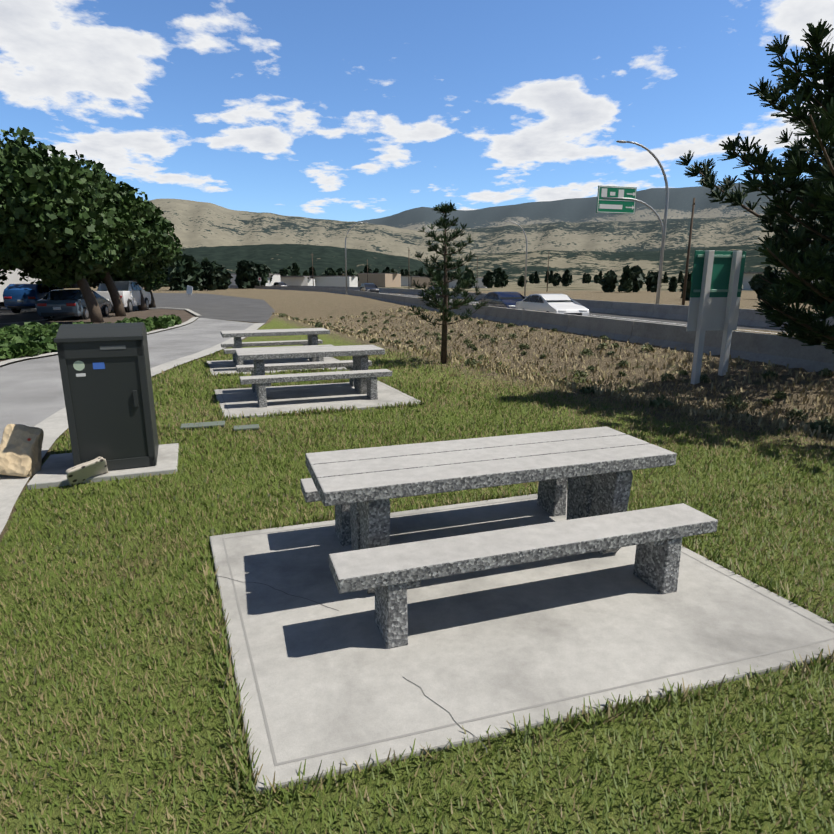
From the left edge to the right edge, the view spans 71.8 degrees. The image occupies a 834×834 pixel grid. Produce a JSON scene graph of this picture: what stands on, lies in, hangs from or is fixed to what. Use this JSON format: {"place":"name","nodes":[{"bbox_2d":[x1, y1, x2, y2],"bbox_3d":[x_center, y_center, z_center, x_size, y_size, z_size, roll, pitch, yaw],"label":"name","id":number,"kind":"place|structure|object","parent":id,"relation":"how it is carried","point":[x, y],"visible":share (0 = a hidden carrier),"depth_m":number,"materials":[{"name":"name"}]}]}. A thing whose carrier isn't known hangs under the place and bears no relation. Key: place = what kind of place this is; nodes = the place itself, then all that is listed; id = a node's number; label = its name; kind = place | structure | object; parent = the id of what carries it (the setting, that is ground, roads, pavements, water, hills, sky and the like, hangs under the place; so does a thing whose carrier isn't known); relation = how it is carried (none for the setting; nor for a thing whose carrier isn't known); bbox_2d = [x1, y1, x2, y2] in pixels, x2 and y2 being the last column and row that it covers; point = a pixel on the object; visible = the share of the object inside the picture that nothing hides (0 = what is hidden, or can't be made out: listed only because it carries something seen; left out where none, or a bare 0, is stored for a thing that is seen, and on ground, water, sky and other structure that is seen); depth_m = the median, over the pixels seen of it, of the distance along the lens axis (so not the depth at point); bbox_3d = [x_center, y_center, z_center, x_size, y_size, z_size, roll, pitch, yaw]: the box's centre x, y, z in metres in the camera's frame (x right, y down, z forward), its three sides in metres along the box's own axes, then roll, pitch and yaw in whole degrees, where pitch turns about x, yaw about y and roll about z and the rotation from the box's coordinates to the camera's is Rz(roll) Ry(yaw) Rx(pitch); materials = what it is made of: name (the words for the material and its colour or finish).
{"place":"outdoors","nodes":[
{"label":"outdoors","id":0,"kind":"place"},
{"bbox_2d":[0,318,254,443],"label":"asphalt path","id":1,"kind":"structure","parent":0,"point":[31,393],"depth_m":12.18,"materials":[{"name":"grey asphalt"}]},
{"bbox_2d":[149,199,487,259],"bbox_3d":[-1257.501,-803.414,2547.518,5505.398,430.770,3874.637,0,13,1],"label":"ridge","id":2,"kind":"structure","parent":0,"point":[201,224],"depth_m":2546.22,"materials":[{"name":"beige soil"}]},
{"bbox_2d":[163,244,462,276],"bbox_3d":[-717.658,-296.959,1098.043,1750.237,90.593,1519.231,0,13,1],"label":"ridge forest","id":3,"kind":"object","parent":2,"relation":"on","point":[275,257],"visible":0.25,"depth_m":1087.08,"materials":[{"name":"green plant"}]},
{"bbox_2d":[0,286,833,833],"bbox_3d":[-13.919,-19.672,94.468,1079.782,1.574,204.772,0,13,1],"label":"terrain","id":4,"kind":"structure","parent":0,"point":[312,306],"depth_m":3.07,"materials":[{"name":"green plant"}]},
{"bbox_2d":[0,424,43,477],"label":"rock","id":5,"kind":"object","parent":4,"relation":"on","point":[20,449],"visible":0.92,"depth_m":5.66,"materials":[{"name":"beige stone"}]},
{"bbox_2d":[0,127,121,322],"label":"tree","id":6,"kind":"object","parent":4,"relation":"on","point":[55,225],"depth_m":22.60,"materials":[{"name":"green plant"}]},
{"bbox_2d":[0,309,197,361],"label":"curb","id":7,"kind":"structure","parent":4,"relation":"on","point":[184,315],"depth_m":30.20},
{"bbox_2d":[0,314,181,359],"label":"shrubs","id":8,"kind":"object","parent":7,"relation":"on","point":[29,339],"visible":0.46,"depth_m":16.76,"materials":[{"name":"green plant"}]},
{"bbox_2d":[0,317,197,365],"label":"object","id":9,"kind":"structure","parent":7,"relation":"on","point":[192,319],"depth_m":14.86,"materials":[{"name":"grey concrete"}]},
{"bbox_2d":[27,443,178,489],"bbox_3d":[-3.216,0.529,6.074,1.300,0.130,1.020,-5,14,-20],"label":"bin pad","id":10,"kind":"object","parent":4,"relation":"on","point":[52,471],"visible":0.52,"depth_m":5.78,"materials":[{"name":"grey concrete"}]},
{"bbox_2d":[66,457,108,485],"bbox_3d":[-3.184,0.519,5.549,0.354,0.305,0.114,-26,62,-37],"label":"stone block","id":11,"kind":"object","parent":10,"relation":"on","point":[80,473],"visible":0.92,"depth_m":5.48,"materials":[{"name":"beige stone"}]},
{"bbox_2d":[54,322,158,470],"bbox_3d":[-3.153,-0.244,5.953,0.750,1.430,0.825,-5,14,-21],"label":"trash bin","id":12,"kind":"object","parent":10,"relation":"on","point":[105,371],"visible":0.92,"depth_m":5.62,"materials":[{"name":"grey metal"}]},
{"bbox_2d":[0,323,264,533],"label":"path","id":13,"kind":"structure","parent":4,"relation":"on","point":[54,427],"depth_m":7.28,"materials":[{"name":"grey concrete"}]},
{"bbox_2d":[0,293,274,324],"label":"parking lot","id":14,"kind":"structure","parent":4,"relation":"on","point":[214,306],"depth_m":39.46,"materials":[{"name":"grey asphalt"}]},
{"bbox_2d":[0,267,11,284],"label":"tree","id":15,"kind":"object","parent":14,"relation":"on","point":[3,277],"depth_m":27.62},
{"bbox_2d":[0,268,40,307],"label":"building","id":16,"kind":"structure","parent":14,"relation":"on","point":[13,277],"depth_m":36.59,"materials":[{"name":"white"}]},
{"bbox_2d":[3,283,63,312],"bbox_3d":[-23.155,-7.356,35.611,1.934,1.757,4.725,-1,13,-4],"label":"blue suv","id":17,"kind":"object","parent":14,"relation":"on","point":[17,298],"visible":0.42,"depth_m":33.40,"materials":[{"name":"blue paint"}]},
{"bbox_2d":[35,289,111,320],"bbox_3d":[-17.118,-5.656,28.973,1.854,1.499,4.635,-2,14,-9],"label":"car","id":18,"kind":"object","parent":14,"relation":"on","point":[60,302],"visible":0.96,"depth_m":27.26,"materials":[{"name":"blue paint"}]},
{"bbox_2d":[61,282,88,287],"bbox_3d":[-17.118,-6.599,28.747,0.800,0.320,1.900,-2,14,-9],"label":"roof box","id":19,"kind":"object","parent":18,"relation":"on","point":[75,286],"visible":0.25,"depth_m":27.93,"materials":[{"name":"black"}]},
{"bbox_2d":[0,307,199,323],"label":"island kerb","id":20,"kind":"structure","parent":14,"relation":"on","point":[193,312],"depth_m":29.71,"materials":[{"name":"grey concrete"}]},
{"bbox_2d":[81,167,152,316],"bbox_3d":[-17.703,-8.656,28.521,9.022,7.525,8.353,0,13,1],"label":"tree","id":21,"kind":"object","parent":14,"relation":"on","point":[119,202],"depth_m":28.99,"materials":[{"name":"green plant"}]},
{"bbox_2d":[95,281,150,311],"bbox_3d":[-18.255,-7.421,35.550,2.034,1.922,5.625,-2,14,-9],"label":"van","id":22,"kind":"object","parent":14,"relation":"on","point":[129,293],"visible":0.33,"depth_m":34.62,"materials":[{"name":"white paint"}]},
{"bbox_2d":[90,190,184,309],"bbox_3d":[-19.097,-10.227,35.400,8.967,7.401,8.019,0,13,1],"label":"tree","id":23,"kind":"object","parent":14,"relation":"on","point":[162,249],"depth_m":35.03,"materials":[{"name":"green plant"}]},
{"bbox_2d":[113,216,178,307],"bbox_3d":[-20.056,-10.756,39.417,7.530,6.562,6.639,0,13,1],"label":"tree","id":24,"kind":"object","parent":14,"relation":"on","point":[166,224],"depth_m":39.62,"materials":[{"name":"green plant"}]},
{"bbox_2d":[186,285,192,295],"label":"board sign","id":25,"kind":"object","parent":14,"relation":"on","point":[189,290],"visible":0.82,"depth_m":71.23,"materials":[{"name":"white metal"}]},
{"bbox_2d":[180,421,224,428],"bbox_3d":[-2.834,0.107,7.635,0.550,0.030,0.220,-4,14,-17],"label":"valve lid","id":26,"kind":"object","parent":4,"relation":"on","point":[207,424],"visible":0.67,"depth_m":7.60,"materials":[{"name":"grey"}]},
{"bbox_2d":[233,424,258,430],"bbox_3d":[-2.224,0.137,7.508,0.320,0.030,0.180,-4,14,-17],"label":"valve lid","id":27,"kind":"object","parent":4,"relation":"on","point":[248,427],"visible":0.94,"depth_m":7.46,"materials":[{"name":"grey concrete"}]},
{"bbox_2d":[207,357,348,375],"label":"slab","id":28,"kind":"structure","parent":4,"relation":"on","point":[224,366],"depth_m":13.25,"materials":[{"name":"grey concrete"}]},
{"bbox_2d":[221,328,332,364],"bbox_3d":[-3.202,-1.586,13.122,2.330,0.760,1.540,-5,14,-20],"label":"table","id":29,"kind":"object","parent":28,"relation":"on","point":[313,340],"visible":0.65,"depth_m":12.93,"materials":[{"name":"grey concrete"}]},
{"bbox_2d":[214,381,419,418],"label":"slab","id":30,"kind":"structure","parent":4,"relation":"on","point":[291,398],"depth_m":9.33,"materials":[{"name":"grey concrete"}]},
{"bbox_2d":[235,345,391,407],"bbox_3d":[-1.752,-0.741,9.560,2.330,0.760,1.540,-5,14,-19],"label":"table","id":31,"kind":"object","parent":30,"relation":"on","point":[360,376],"visible":1,"depth_m":9.20,"materials":[{"name":"grey concrete"}]},
{"bbox_2d":[219,383,414,414],"bbox_3d":[-1.719,-0.355,9.551,2.930,0.001,2.105,-5,14,-19],"label":"joint","id":32,"kind":"object","parent":30,"relation":"on","point":[311,409],"visible":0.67,"depth_m":9.01,"materials":[{"name":"grey concrete"}]},
{"bbox_2d":[345,222,367,294],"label":"street light","id":33,"kind":"object","parent":4,"relation":"on","point":[345,256],"visible":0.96,"depth_m":80.63,"materials":[{"name":"grey metal"}]},
{"bbox_2d":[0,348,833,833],"bbox_3d":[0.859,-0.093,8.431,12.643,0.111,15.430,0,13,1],"label":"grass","id":34,"kind":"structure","parent":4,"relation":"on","point":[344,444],"depth_m":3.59,"materials":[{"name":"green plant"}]},
{"bbox_2d":[408,200,487,363],"bbox_3d":[0.665,-2.968,13.003,1.583,3.667,1.830,10,17,37],"label":"pine tree","id":35,"kind":"object","parent":4,"relation":"on","point":[447,207],"depth_m":12.89,"materials":[{"name":"green plant"}]},
{"bbox_2d":[504,221,526,295],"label":"street light","id":36,"kind":"object","parent":4,"relation":"on","point":[526,257],"visible":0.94,"depth_m":75.86,"materials":[{"name":"grey metal"}]},
{"bbox_2d":[209,494,833,793],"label":"slab","id":37,"kind":"structure","parent":4,"relation":"on","point":[483,643],"depth_m":3.07,"materials":[{"name":"grey concrete"}]},
{"bbox_2d":[217,575,338,610],"bbox_3d":[-0.874,1.067,3.557,0.963,0.001,0.053,6,15,25],"label":"crack","id":38,"kind":"object","parent":37,"relation":"on","point":[279,590],"visible":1,"depth_m":3.54,"materials":[{"name":"grey concrete"}]},
{"bbox_2d":[405,678,486,752],"bbox_3d":[0.117,1.304,2.561,0.028,0.001,0.581,-10,17,-36],"label":"crack","id":39,"kind":"object","parent":37,"relation":"on","point":[449,712],"visible":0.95,"depth_m":2.55,"materials":[{"name":"grey concrete"}]},
{"bbox_2d":[300,426,717,648],"bbox_3d":[0.488,0.607,3.881,2.330,0.760,1.540,-4,14,-17],"label":"table","id":40,"kind":"object","parent":37,"relation":"on","point":[587,473],"visible":1,"depth_m":3.46,"materials":[{"name":"grey concrete"}]},
{"bbox_2d":[222,497,833,765],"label":"joint","id":41,"kind":"object","parent":37,"relation":"on","point":[324,753],"visible":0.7,"depth_m":2.73,"materials":[{"name":"grey concrete"}]},
{"bbox_2d":[546,253,549,291],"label":"utility pole","id":42,"kind":"object","parent":4,"relation":"on","point":[547,272],"visible":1,"depth_m":161.02,"materials":[{"name":"brown wood"}]},
{"bbox_2d":[278,306,833,434],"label":"dry shrubs","id":43,"kind":"object","parent":4,"relation":"on","point":[813,425],"visible":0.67,"depth_m":15.07,"materials":[{"name":"brown plant"}]},
{"bbox_2d":[596,140,668,303],"bbox_3d":[12.521,-10.640,33.674,4.865,10.047,0.430,-4,14,-14],"label":"highway sign","id":44,"kind":"object","parent":4,"relation":"on","point":[616,200],"visible":0.96,"depth_m":33.00,"materials":[{"name":"grey metal"}]},
{"bbox_2d":[682,198,694,304],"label":"utility pole","id":45,"kind":"object","parent":4,"relation":"on","point":[687,265],"visible":0.78,"depth_m":54.29,"materials":[{"name":"brown wood"}]},
{"bbox_2d":[686,250,745,383],"bbox_3d":[7.045,-2.083,13.665,1.400,3.580,0.170,-3,14,-14],"label":"sign","id":46,"kind":"object","parent":4,"relation":"on","point":[716,289],"visible":0.85,"depth_m":13.50,"materials":[{"name":"grey metal"}]},
{"bbox_2d":[784,150,833,319],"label":"pine tree","id":47,"kind":"object","parent":4,"relation":"on","point":[828,223],"depth_m":13.26,"materials":[{"name":"green plant"}]},
{"bbox_2d":[0,0,833,221],"label":"sky","id":48,"kind":"structure","parent":0,"point":[339,110],"materials":[{"name":"blue"}]},
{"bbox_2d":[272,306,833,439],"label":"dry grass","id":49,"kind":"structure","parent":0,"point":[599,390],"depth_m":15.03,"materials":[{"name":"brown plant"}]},
{"bbox_2d":[378,282,753,290],"bbox_3d":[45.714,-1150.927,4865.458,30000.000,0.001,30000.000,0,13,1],"label":"ground sheet","id":50,"kind":"object","parent":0,"point":[573,286],"depth_m":295.44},
{"bbox_2d":[41,254,780,300],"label":"trees","id":51,"kind":"object","parent":50,"relation":"on","point":[186,270],"visible":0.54,"depth_m":165.86,"materials":[{"name":"green plant"}]},
{"bbox_2d":[228,272,819,289],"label":"buildings","id":52,"kind":"structure","parent":50,"relation":"on","point":[387,279],"depth_m":236.60,"materials":[{"name":"white"}]},
{"bbox_2d":[379,292,791,332],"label":"road","id":53,"kind":"structure","parent":0,"point":[631,318],"depth_m":33.17,"materials":[{"name":"grey asphalt"}]},
{"bbox_2d":[273,282,287,286],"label":"car","id":54,"kind":"object","parent":53,"relation":"on","point":[280,284],"visible":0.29,"depth_m":137.47,"materials":[{"name":"grey paint"}]},
{"bbox_2d":[360,283,378,292],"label":"car","id":55,"kind":"object","parent":53,"relation":"on","point":[370,287],"visible":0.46,"depth_m":83.12,"materials":[{"name":"blue paint"}]},
{"bbox_2d":[425,287,449,299],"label":"dark car","id":56,"kind":"object","parent":53,"relation":"on","point":[436,296],"visible":0.15,"depth_m":62.47,"materials":[{"name":"grey paint"}]},
{"bbox_2d":[478,292,524,308],"bbox_3d":[5.471,-6.977,35.623,1.854,1.499,4.635,-4,14,-15],"label":"navy car","id":57,"kind":"object","parent":53,"relation":"on","point":[503,299],"visible":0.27,"depth_m":34.90,"materials":[{"name":"blue paint"}]},
{"bbox_2d":[230,285,833,371],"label":"barrier","id":58,"kind":"object","parent":53,"relation":"on","point":[775,349],"visible":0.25,"depth_m":18.56,"materials":[{"name":"grey concrete"}]},
{"bbox_2d":[516,294,588,315],"bbox_3d":[7.029,-5.735,30.387,1.854,1.499,4.635,-4,14,-16],"label":"white car","id":59,"kind":"object","parent":53,"relation":"on","point":[560,303],"visible":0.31,"depth_m":29.51,"materials":[{"name":"white paint"}]},
{"bbox_2d":[272,285,833,329],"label":"highway","id":60,"kind":"structure","parent":53,"relation":"on","point":[749,318],"depth_m":34.39,"materials":[{"name":"grey asphalt"}]},
{"bbox_2d":[386,293,787,334],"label":"white edge","id":61,"kind":"object","parent":53,"relation":"on","point":[655,321],"visible":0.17,"depth_m":30.32,"materials":[{"name":"white paint"}]},
{"bbox_2d":[357,179,823,231],"bbox_3d":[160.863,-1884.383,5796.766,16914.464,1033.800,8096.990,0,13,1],"label":"ridge","id":62,"kind":"structure","parent":0,"point":[580,210],"depth_m":5882.02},
{"bbox_2d":[418,243,833,281],"bbox_3d":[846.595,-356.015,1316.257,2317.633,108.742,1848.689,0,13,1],"label":"ridge","id":63,"kind":"structure","parent":0,"point":[577,264],"depth_m":1278.98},
{"bbox_2d":[432,214,821,253],"bbox_3d":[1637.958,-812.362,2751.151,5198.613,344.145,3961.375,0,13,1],"label":"ridge","id":64,"kind":"structure","parent":0,"point":[614,236],"depth_m":2700.51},
{"bbox_2d":[676,19,833,353],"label":"pine tree","id":65,"kind":"object","parent":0,"point":[807,264],"depth_m":8.43,"materials":[{"name":"green plant"}]}
]}

